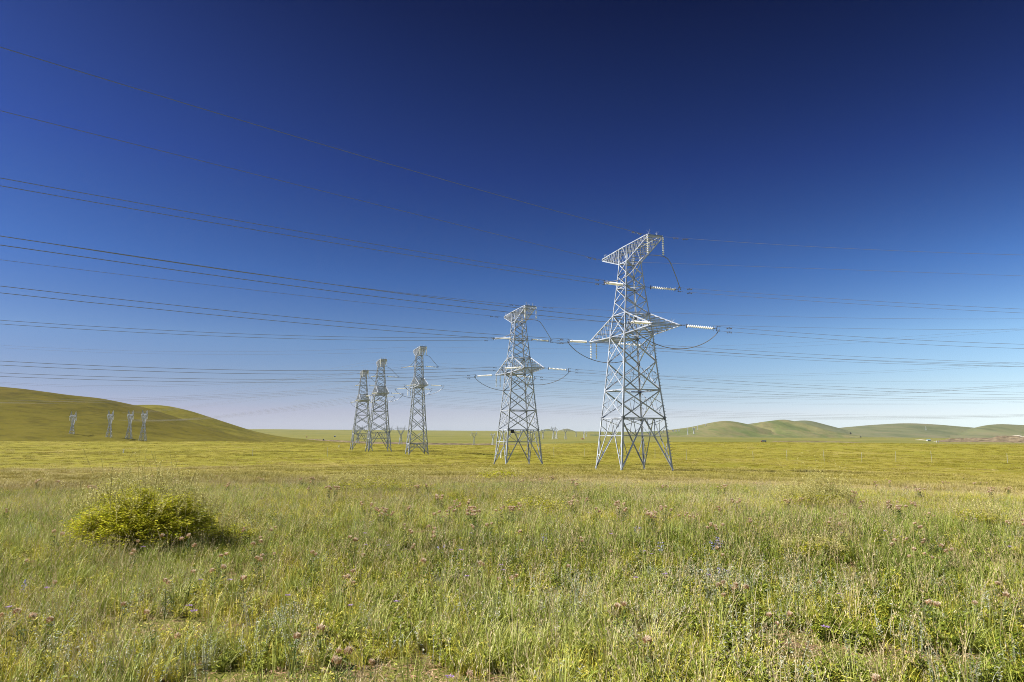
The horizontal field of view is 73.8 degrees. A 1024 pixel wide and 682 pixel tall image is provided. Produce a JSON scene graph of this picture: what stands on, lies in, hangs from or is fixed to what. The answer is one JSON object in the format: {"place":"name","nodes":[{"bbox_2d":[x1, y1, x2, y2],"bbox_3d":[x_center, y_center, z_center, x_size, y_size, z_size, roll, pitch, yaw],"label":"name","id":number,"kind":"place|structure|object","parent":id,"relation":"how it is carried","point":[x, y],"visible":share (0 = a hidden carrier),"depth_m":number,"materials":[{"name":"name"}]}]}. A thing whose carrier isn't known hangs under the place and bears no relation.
{"place":"outdoors","nodes":[
{"label":"outdoors","id":0,"kind":"place"},
{"bbox_2d":[0,387,269,441],"bbox_3d":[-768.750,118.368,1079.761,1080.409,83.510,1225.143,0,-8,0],"label":"hill","id":1,"kind":"structure","parent":0,"point":[22,418],"depth_m":819.48,"materials":[{"name":"green plant"}]},
{"bbox_2d":[69,411,76,433],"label":"pylon","id":2,"kind":"object","parent":1,"relation":"on","point":[72,421],"visible":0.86,"depth_m":709.91,"materials":[{"name":"grey metal"}]},
{"bbox_2d":[105,411,113,437],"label":"pylon","id":3,"kind":"object","parent":1,"relation":"on","point":[110,423],"visible":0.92,"depth_m":714.53,"materials":[{"name":"grey metal"}]},
{"bbox_2d":[125,411,133,438],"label":"pylon","id":4,"kind":"object","parent":1,"relation":"on","point":[130,422],"visible":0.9,"depth_m":723.56,"materials":[{"name":"grey metal"}]},
{"bbox_2d":[139,410,147,440],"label":"pylon","id":5,"kind":"object","parent":1,"relation":"on","point":[143,423],"visible":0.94,"depth_m":725.20,"materials":[{"name":"grey metal"}]},
{"bbox_2d":[137,405,364,443],"bbox_3d":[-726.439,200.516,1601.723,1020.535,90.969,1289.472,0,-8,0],"label":"hill","id":6,"kind":"structure","parent":0,"point":[222,426],"depth_m":1406.17,"materials":[{"name":"green plant"}]},
{"bbox_2d":[308,439,526,444],"bbox_3d":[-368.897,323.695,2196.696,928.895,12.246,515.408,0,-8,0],"label":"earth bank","id":7,"kind":"structure","parent":0,"point":[417,442],"depth_m":1959.46,"materials":[{"name":"green plant"}]},
{"bbox_2d":[0,441,1023,681],"bbox_3d":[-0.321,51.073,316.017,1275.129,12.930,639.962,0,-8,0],"label":"ground","id":8,"kind":"structure","parent":0,"point":[439,670],"depth_m":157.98,"materials":[{"name":"green plant"}]},
{"bbox_2d":[0,612,13,654],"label":"thistle","id":9,"kind":"object","parent":8,"relation":"on","point":[1,613],"visible":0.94,"depth_m":4.90,"materials":[{"name":"green plant"}]},
{"bbox_2d":[9,608,37,657],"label":"thistle","id":10,"kind":"object","parent":8,"relation":"on","point":[32,614],"visible":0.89,"depth_m":4.89,"materials":[{"name":"green plant"}]},
{"bbox_2d":[41,616,55,654],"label":"thistle","id":11,"kind":"object","parent":8,"relation":"on","point":[49,618],"visible":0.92,"depth_m":5.01,"materials":[{"name":"green plant"}]},
{"bbox_2d":[50,529,64,554],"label":"thistle","id":12,"kind":"object","parent":8,"relation":"on","point":[62,532],"visible":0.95,"depth_m":8.85,"materials":[{"name":"green plant"}]},
{"bbox_2d":[88,464,154,490],"bbox_3d":[-11.908,4.241,20.895,1.937,0.909,1.377,-3,-8,24],"label":"shrub","id":13,"kind":"object","parent":8,"relation":"on","point":[114,480],"visible":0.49,"depth_m":20.81,"materials":[{"name":"green plant"}]},
{"bbox_2d":[54,445,228,552],"bbox_3d":[-5.341,2.249,9.864,2.452,1.537,1.795,0,-8,0],"label":"shrub","id":14,"kind":"object","parent":8,"relation":"on","point":[172,515],"visible":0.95,"depth_m":9.59,"materials":[{"name":"green plant"}]},
{"bbox_2d":[141,609,159,659],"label":"thistle","id":15,"kind":"object","parent":8,"relation":"on","point":[147,612],"visible":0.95,"depth_m":4.97,"materials":[{"name":"green plant"}]},
{"bbox_2d":[162,578,171,619],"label":"thistle","id":16,"kind":"object","parent":8,"relation":"on","point":[166,579],"visible":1,"depth_m":5.97,"materials":[{"name":"green plant"}]},
{"bbox_2d":[173,632,182,662],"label":"thistle","id":17,"kind":"object","parent":8,"relation":"on","point":[178,634],"visible":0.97,"depth_m":4.79,"materials":[{"name":"green plant"}]},
{"bbox_2d":[190,634,212,681],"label":"sage plant","id":18,"kind":"object","parent":8,"relation":"on","point":[203,648],"visible":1,"depth_m":4.46,"materials":[{"name":"green plant"}]},
{"bbox_2d":[209,564,227,600],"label":"thistle","id":19,"kind":"object","parent":8,"relation":"on","point":[213,569],"visible":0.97,"depth_m":6.54,"materials":[{"name":"green plant"}]},
{"bbox_2d":[215,552,227,580],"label":"thistle","id":20,"kind":"object","parent":8,"relation":"on","point":[225,553],"visible":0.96,"depth_m":7.43,"materials":[{"name":"green plant"}]},
{"bbox_2d":[205,513,266,541],"bbox_3d":[-4.210,2.835,10.368,1.033,0.536,0.732,0,-8,0],"label":"shrub","id":21,"kind":"object","parent":8,"relation":"on","point":[234,530],"visible":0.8,"depth_m":10.33,"materials":[{"name":"green plant"}]},
{"bbox_2d":[235,575,249,620],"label":"thistle","id":22,"kind":"object","parent":8,"relation":"on","point":[243,577],"visible":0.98,"depth_m":6.01,"materials":[{"name":"green plant"}]},
{"bbox_2d":[249,539,262,565],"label":"thistle","id":23,"kind":"object","parent":8,"relation":"on","point":[253,558],"visible":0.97,"depth_m":8.37,"materials":[{"name":"green plant"}]},
{"bbox_2d":[252,555,262,587],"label":"thistle","id":24,"kind":"object","parent":8,"relation":"on","point":[258,557],"visible":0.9,"depth_m":7.35,"materials":[{"name":"green plant"}]},
{"bbox_2d":[255,608,271,643],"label":"sage plant","id":25,"kind":"object","parent":8,"relation":"on","point":[261,627],"visible":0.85,"depth_m":5.25,"materials":[{"name":"green plant"}]},
{"bbox_2d":[276,599,294,646],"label":"sage plant","id":26,"kind":"object","parent":8,"relation":"on","point":[285,620],"visible":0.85,"depth_m":5.30,"materials":[{"name":"green plant"}]},
{"bbox_2d":[286,631,302,679],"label":"thistle","id":27,"kind":"object","parent":8,"relation":"on","point":[297,634],"visible":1,"depth_m":4.60,"materials":[{"name":"green plant"}]},
{"bbox_2d":[308,624,334,669],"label":"thistle","id":28,"kind":"object","parent":8,"relation":"on","point":[320,627],"visible":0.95,"depth_m":4.83,"materials":[{"name":"green plant"}]},
{"bbox_2d":[326,648,344,681],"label":"thistle","id":29,"kind":"object","parent":8,"relation":"on","point":[337,652],"visible":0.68,"depth_m":4.17,"materials":[{"name":"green plant"}]},
{"bbox_2d":[329,646,358,681],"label":"thistle","id":30,"kind":"object","parent":8,"relation":"on","point":[346,649],"visible":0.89,"depth_m":4.10,"materials":[{"name":"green plant"}]},
{"bbox_2d":[347,535,359,563],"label":"thistle","id":31,"kind":"object","parent":8,"relation":"on","point":[355,539],"visible":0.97,"depth_m":8.44,"materials":[{"name":"green plant"}]},
{"bbox_2d":[350,371,381,450],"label":"pylon","id":32,"kind":"object","parent":8,"relation":"on","point":[362,375],"visible":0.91,"depth_m":302.81,"materials":[{"name":"metal"}]},
{"bbox_2d":[387,400,995,418],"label":"power line","id":33,"kind":"object","parent":32,"relation":"attached to","point":[735,417],"visible":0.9,"depth_m":312.55,"materials":[{"name":"metal"}]},
{"bbox_2d":[381,385,1020,404],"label":"power line","id":34,"kind":"object","parent":32,"relation":"attached to","point":[752,403],"visible":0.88,"depth_m":326.72,"materials":[{"name":"metal"}]},
{"bbox_2d":[379,402,1022,419],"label":"power line","id":35,"kind":"object","parent":32,"relation":"attached to","point":[718,418],"visible":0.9,"depth_m":331.49,"materials":[{"name":"metal"}]},
{"bbox_2d":[367,658,375,681],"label":"thistle","id":36,"kind":"object","parent":8,"relation":"on","point":[370,661],"visible":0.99,"depth_m":4.31,"materials":[{"name":"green plant"}]},
{"bbox_2d":[327,455,428,491],"bbox_3d":[-4.238,4.205,21.517,3.318,1.215,1.825,0,-8,0],"label":"shrub","id":37,"kind":"object","parent":8,"relation":"on","point":[380,480],"visible":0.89,"depth_m":21.45,"materials":[{"name":"green plant"}]},
{"bbox_2d":[365,357,402,451],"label":"pylon","id":38,"kind":"object","parent":8,"relation":"on","point":[378,391],"visible":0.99,"depth_m":264.68,"materials":[{"name":"metal"}]},
{"bbox_2d":[397,396,999,417],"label":"power line","id":39,"kind":"object","parent":38,"relation":"attached to","point":[733,415],"visible":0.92,"depth_m":291.72,"materials":[{"name":"metal"}]},
{"bbox_2d":[404,377,1008,399],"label":"power line","id":40,"kind":"object","parent":38,"relation":"attached to","point":[659,394],"visible":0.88,"depth_m":276.70,"materials":[{"name":"metal"}]},
{"bbox_2d":[406,393,1022,416],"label":"power line","id":41,"kind":"object","parent":38,"relation":"attached to","point":[750,412],"visible":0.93,"depth_m":272.28,"materials":[{"name":"metal"}]},
{"bbox_2d":[396,346,441,454],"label":"pylon","id":42,"kind":"object","parent":8,"relation":"on","point":[420,385],"visible":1,"depth_m":233.73,"materials":[{"name":"metal"}]},
{"bbox_2d":[5,367,395,386],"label":"power line","id":43,"kind":"object","parent":42,"relation":"attached to","point":[195,385],"visible":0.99,"depth_m":248.28,"materials":[{"name":"metal"}]},
{"bbox_2d":[3,385,403,402],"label":"power line","id":44,"kind":"object","parent":42,"relation":"attached to","point":[197,395],"visible":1,"depth_m":238.39,"materials":[{"name":"metal"}]},
{"bbox_2d":[12,348,409,354],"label":"earth wire","id":45,"kind":"object","parent":42,"relation":"attached to","point":[227,354],"visible":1,"depth_m":255.00,"materials":[{"name":"metal"}]},
{"bbox_2d":[33,388,390,403],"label":"power line","id":46,"kind":"object","parent":42,"relation":"attached to","point":[214,397],"visible":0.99,"depth_m":256.16,"materials":[{"name":"metal"}]},
{"bbox_2d":[435,383,1023,399],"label":"power line","id":47,"kind":"object","parent":42,"relation":"attached to","point":[735,397],"visible":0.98,"depth_m":235.44,"materials":[{"name":"metal"}]},
{"bbox_2d":[440,362,1018,376],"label":"power line","id":48,"kind":"object","parent":42,"relation":"attached to","point":[758,376],"visible":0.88,"depth_m":223.68,"materials":[{"name":"metal"}]},
{"bbox_2d":[449,384,1020,396],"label":"power line","id":49,"kind":"object","parent":42,"relation":"attached to","point":[766,396],"visible":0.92,"depth_m":216.47,"materials":[{"name":"metal"}]},
{"bbox_2d":[470,509,480,534],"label":"thistle","id":50,"kind":"object","parent":8,"relation":"on","point":[473,517],"visible":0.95,"depth_m":10.84,"materials":[{"name":"green plant"}]},
{"bbox_2d":[467,460,530,479],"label":"shrub","id":51,"kind":"object","parent":8,"relation":"on","point":[501,473],"visible":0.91,"depth_m":36.37,"materials":[{"name":"green plant"}]},
{"bbox_2d":[0,441,1023,497],"bbox_3d":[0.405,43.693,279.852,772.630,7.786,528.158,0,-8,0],"label":"field grass","id":52,"kind":"structure","parent":8,"relation":"on","point":[570,470],"depth_m":113.49,"materials":[{"name":"green plant"}]},
{"bbox_2d":[507,573,518,598],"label":"thistle","id":53,"kind":"object","parent":8,"relation":"on","point":[516,575],"visible":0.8,"depth_m":6.64,"materials":[{"name":"green plant"}]},
{"bbox_2d":[474,302,570,464],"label":"pylon","id":54,"kind":"object","parent":8,"relation":"on","point":[509,317],"visible":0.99,"depth_m":145.42,"materials":[{"name":"metal"}]},
{"bbox_2d":[0,373,473,381],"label":"power line","id":55,"kind":"object","parent":54,"relation":"attached to","point":[196,378],"visible":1,"depth_m":125.56,"materials":[{"name":"metal"}]},
{"bbox_2d":[2,320,485,340],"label":"power line","id":56,"kind":"object","parent":54,"relation":"attached to","point":[265,334],"visible":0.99,"depth_m":123.73,"materials":[{"name":"metal"}]},
{"bbox_2d":[5,361,493,373],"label":"power line","id":57,"kind":"object","parent":54,"relation":"attached to","point":[237,373],"visible":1,"depth_m":111.59,"materials":[{"name":"metal"}]},
{"bbox_2d":[5,260,497,317],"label":"earth wire","id":58,"kind":"object","parent":54,"relation":"attached to","point":[247,289],"visible":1,"depth_m":129.69,"materials":[{"name":"metal"}]},
{"bbox_2d":[67,246,522,305],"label":"earth wire","id":59,"kind":"object","parent":54,"relation":"attached to","point":[279,277],"visible":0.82,"depth_m":117.50,"materials":[{"name":"metal"}]},
{"bbox_2d":[543,307,900,318],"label":"earth wire","id":60,"kind":"object","parent":54,"relation":"attached to","point":[742,315],"visible":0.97,"depth_m":145.35,"materials":[{"name":"metal"}]},
{"bbox_2d":[519,318,965,329],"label":"earth wire","id":61,"kind":"object","parent":54,"relation":"attached to","point":[800,327],"visible":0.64,"depth_m":161.31,"materials":[{"name":"metal"}]},
{"bbox_2d":[537,376,982,399],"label":"power line","id":62,"kind":"object","parent":54,"relation":"attached to","point":[777,394],"visible":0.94,"depth_m":161.38,"materials":[{"name":"metal"}]},
{"bbox_2d":[553,340,1022,366],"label":"power line","id":63,"kind":"object","parent":54,"relation":"attached to","point":[809,357],"visible":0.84,"depth_m":151.44,"materials":[{"name":"metal"}]},
{"bbox_2d":[576,369,1001,394],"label":"power line","id":64,"kind":"object","parent":54,"relation":"attached to","point":[797,384],"visible":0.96,"depth_m":142.00,"materials":[{"name":"metal"}]},
{"bbox_2d":[494,475,582,514],"bbox_3d":[0.527,3.116,13.699,1.812,0.889,1.058,0,-8,0],"label":"shrub","id":65,"kind":"object","parent":8,"relation":"on","point":[531,503],"visible":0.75,"depth_m":13.64,"materials":[{"name":"green plant"}]},
{"bbox_2d":[569,578,579,620],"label":"sage plant","id":66,"kind":"object","parent":8,"relation":"on","point":[575,600],"visible":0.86,"depth_m":6.03,"materials":[{"name":"green plant"}]},
{"bbox_2d":[610,600,627,631],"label":"thistle","id":67,"kind":"object","parent":8,"relation":"on","point":[623,604],"visible":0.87,"depth_m":5.52,"materials":[{"name":"green plant"}]},
{"bbox_2d":[567,229,719,470],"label":"pylon","id":68,"kind":"object","parent":8,"relation":"on","point":[617,340],"visible":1,"depth_m":99.81,"materials":[{"name":"metal"}]},
{"bbox_2d":[2,286,566,343],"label":"power line","id":69,"kind":"object","parent":68,"relation":"attached to","point":[263,314],"visible":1,"depth_m":71.96,"materials":[{"name":"metal"}]},
{"bbox_2d":[0,178,599,284],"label":"power line","id":70,"kind":"object","parent":68,"relation":"attached to","point":[272,226],"visible":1,"depth_m":62.62,"materials":[{"name":"metal"}]},
{"bbox_2d":[0,110,599,259],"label":"earth wire","id":71,"kind":"object","parent":68,"relation":"attached to","point":[264,176],"visible":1,"depth_m":70.64,"materials":[{"name":"metal"}]},
{"bbox_2d":[1,236,627,324],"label":"power line","id":72,"kind":"object","parent":68,"relation":"attached to","point":[281,277],"visible":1,"depth_m":55.08,"materials":[{"name":"metal"}]},
{"bbox_2d":[0,47,645,234],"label":"earth wire","id":73,"kind":"object","parent":68,"relation":"attached to","point":[289,134],"visible":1,"depth_m":58.49,"materials":[{"name":"metal"}]},
{"bbox_2d":[617,261,1015,275],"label":"earth wire","id":74,"kind":"object","parent":68,"relation":"attached to","point":[815,268],"visible":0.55,"depth_m":109.35,"materials":[{"name":"metal"}]},
{"bbox_2d":[647,344,1018,366],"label":"power line","id":75,"kind":"object","parent":68,"relation":"attached to","point":[836,355],"visible":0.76,"depth_m":110.14,"materials":[{"name":"metal"}]},
{"bbox_2d":[672,237,1011,254],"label":"earth wire","id":76,"kind":"object","parent":68,"relation":"attached to","point":[831,247],"visible":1,"depth_m":95.62,"materials":[{"name":"metal"}]},
{"bbox_2d":[687,288,1015,312],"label":"power line","id":77,"kind":"object","parent":68,"relation":"attached to","point":[845,299],"visible":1,"depth_m":100.25,"materials":[{"name":"metal"}]},
{"bbox_2d":[725,327,1023,348],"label":"power line","id":78,"kind":"object","parent":68,"relation":"attached to","point":[864,341],"visible":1,"depth_m":91.78,"materials":[{"name":"metal"}]},
{"bbox_2d":[645,511,658,536],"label":"thistle","id":79,"kind":"object","parent":8,"relation":"on","point":[650,514],"visible":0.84,"depth_m":10.83,"materials":[{"name":"green plant"}]},
{"bbox_2d":[642,634,667,681],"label":"thistle","id":80,"kind":"object","parent":8,"relation":"on","point":[645,638],"visible":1,"depth_m":4.26,"materials":[{"name":"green plant"}]},
{"bbox_2d":[660,505,672,525],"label":"thistle","id":81,"kind":"object","parent":8,"relation":"on","point":[661,508],"visible":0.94,"depth_m":11.83,"materials":[{"name":"green plant"}]},
{"bbox_2d":[709,522,724,548],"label":"thistle","id":82,"kind":"object","parent":8,"relation":"on","point":[715,526],"visible":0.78,"depth_m":9.85,"materials":[{"name":"green plant"}]},
{"bbox_2d":[712,580,727,608],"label":"thistle","id":83,"kind":"object","parent":8,"relation":"on","point":[717,583],"visible":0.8,"depth_m":6.34,"materials":[{"name":"green plant"}]},
{"bbox_2d":[765,612,783,651],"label":"thistle","id":84,"kind":"object","parent":8,"relation":"on","point":[769,614],"visible":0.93,"depth_m":5.24,"materials":[{"name":"green plant"}]},
{"bbox_2d":[764,598,787,631],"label":"sage plant","id":85,"kind":"object","parent":8,"relation":"on","point":[775,616],"visible":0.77,"depth_m":5.64,"materials":[{"name":"green plant"}]},
{"bbox_2d":[780,611,792,656],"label":"thistle","id":86,"kind":"object","parent":8,"relation":"on","point":[789,613],"visible":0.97,"depth_m":5.13,"materials":[{"name":"green plant"}]},
{"bbox_2d":[770,454,859,508],"bbox_3d":[6.876,3.174,15.628,2.112,1.477,1.522,0,-8,0],"label":"shrub","id":87,"kind":"object","parent":8,"relation":"on","point":[840,491],"visible":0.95,"depth_m":15.52,"materials":[{"name":"green plant"}]},
{"bbox_2d":[770,519,861,560],"bbox_3d":[3.986,2.641,9.032,1.150,0.589,0.914,0,-8,0],"label":"bush","id":88,"kind":"object","parent":8,"relation":"on","point":[808,546],"visible":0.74,"depth_m":8.96,"materials":[{"name":"green plant"}]},
{"bbox_2d":[898,618,915,658],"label":"sage plant","id":89,"kind":"object","parent":8,"relation":"on","point":[905,639],"visible":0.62,"depth_m":4.83,"materials":[{"name":"green plant"}]},
{"bbox_2d":[910,618,924,670],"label":"sage plant","id":90,"kind":"object","parent":8,"relation":"on","point":[921,638],"visible":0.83,"depth_m":4.77,"materials":[{"name":"green plant"}]},
{"bbox_2d":[925,647,939,681],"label":"sage plant","id":91,"kind":"object","parent":8,"relation":"on","point":[929,669],"visible":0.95,"depth_m":4.39,"materials":[{"name":"green plant"}]},
{"bbox_2d":[927,601,941,633],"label":"thistle","id":92,"kind":"object","parent":8,"relation":"on","point":[938,603],"visible":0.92,"depth_m":5.41,"materials":[{"name":"green plant"}]},
{"bbox_2d":[941,548,955,573],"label":"thistle","id":93,"kind":"object","parent":8,"relation":"on","point":[945,550],"visible":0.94,"depth_m":7.76,"materials":[{"name":"green plant"}]},
{"bbox_2d":[966,640,981,681],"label":"sage plant","id":94,"kind":"object","parent":8,"relation":"on","point":[977,678],"visible":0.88,"depth_m":4.39,"materials":[{"name":"green plant"}]},
{"bbox_2d":[942,491,1009,525],"bbox_3d":[8.287,3.012,12.098,1.006,0.678,0.844,0,-8,0],"label":"shrub","id":95,"kind":"object","parent":8,"relation":"on","point":[980,514],"visible":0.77,"depth_m":12.06,"materials":[{"name":"green plant"}]},
{"bbox_2d":[994,591,1010,634],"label":"thistle","id":96,"kind":"object","parent":8,"relation":"on","point":[1006,594],"visible":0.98,"depth_m":5.55,"materials":[{"name":"green plant"}]},
{"bbox_2d":[0,0,1023,431],"label":"sky","id":97,"kind":"structure","parent":0,"point":[882,126],"materials":[{"name":"blue"}]},
{"bbox_2d":[249,429,1023,444],"bbox_3d":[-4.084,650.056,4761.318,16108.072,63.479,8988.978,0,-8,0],"label":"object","id":98,"kind":"structure","parent":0,"point":[444,436],"depth_m":3053.62,"materials":[{"name":"green plant"}]},
{"bbox_2d":[590,421,802,437],"bbox_3d":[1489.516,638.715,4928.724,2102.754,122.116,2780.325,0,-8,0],"label":"hill","id":99,"kind":"structure","parent":0,"point":[727,429],"depth_m":4284.98,"materials":[{"name":"green plant"}]},
{"bbox_2d":[749,420,849,433],"bbox_3d":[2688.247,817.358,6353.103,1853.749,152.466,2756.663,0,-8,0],"label":"hill","id":100,"kind":"structure","parent":0,"point":[826,427],"depth_m":5901.05,"materials":[{"name":"green plant"}]},
{"bbox_2d":[752,420,859,437],"bbox_3d":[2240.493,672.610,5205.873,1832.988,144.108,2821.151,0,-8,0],"label":"hill","id":101,"kind":"structure","parent":0,"point":[788,428],"depth_m":4593.46,"materials":[{"name":"green plant"}]},
{"bbox_2d":[773,441,860,442],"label":"earth bank","id":102,"kind":"structure","parent":0,"point":[814,441],"depth_m":2427.61,"materials":[{"name":"green plant"}]},
{"bbox_2d":[841,423,972,437],"bbox_3d":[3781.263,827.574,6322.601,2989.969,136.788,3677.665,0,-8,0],"label":"hill","id":103,"kind":"structure","parent":0,"point":[909,430],"depth_m":5674.18,"materials":[{"name":"green plant"}]},
{"bbox_2d":[937,436,1023,442],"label":"earth bank","id":104,"kind":"structure","parent":0,"point":[1014,439],"depth_m":2373.96,"materials":[{"name":"brown soil"}]},
{"bbox_2d":[950,424,1023,437],"bbox_3d":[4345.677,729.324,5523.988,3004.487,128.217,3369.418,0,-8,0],"label":"hill","id":105,"kind":"structure","parent":0,"point":[990,431],"depth_m":4985.82,"materials":[{"name":"green plant"}]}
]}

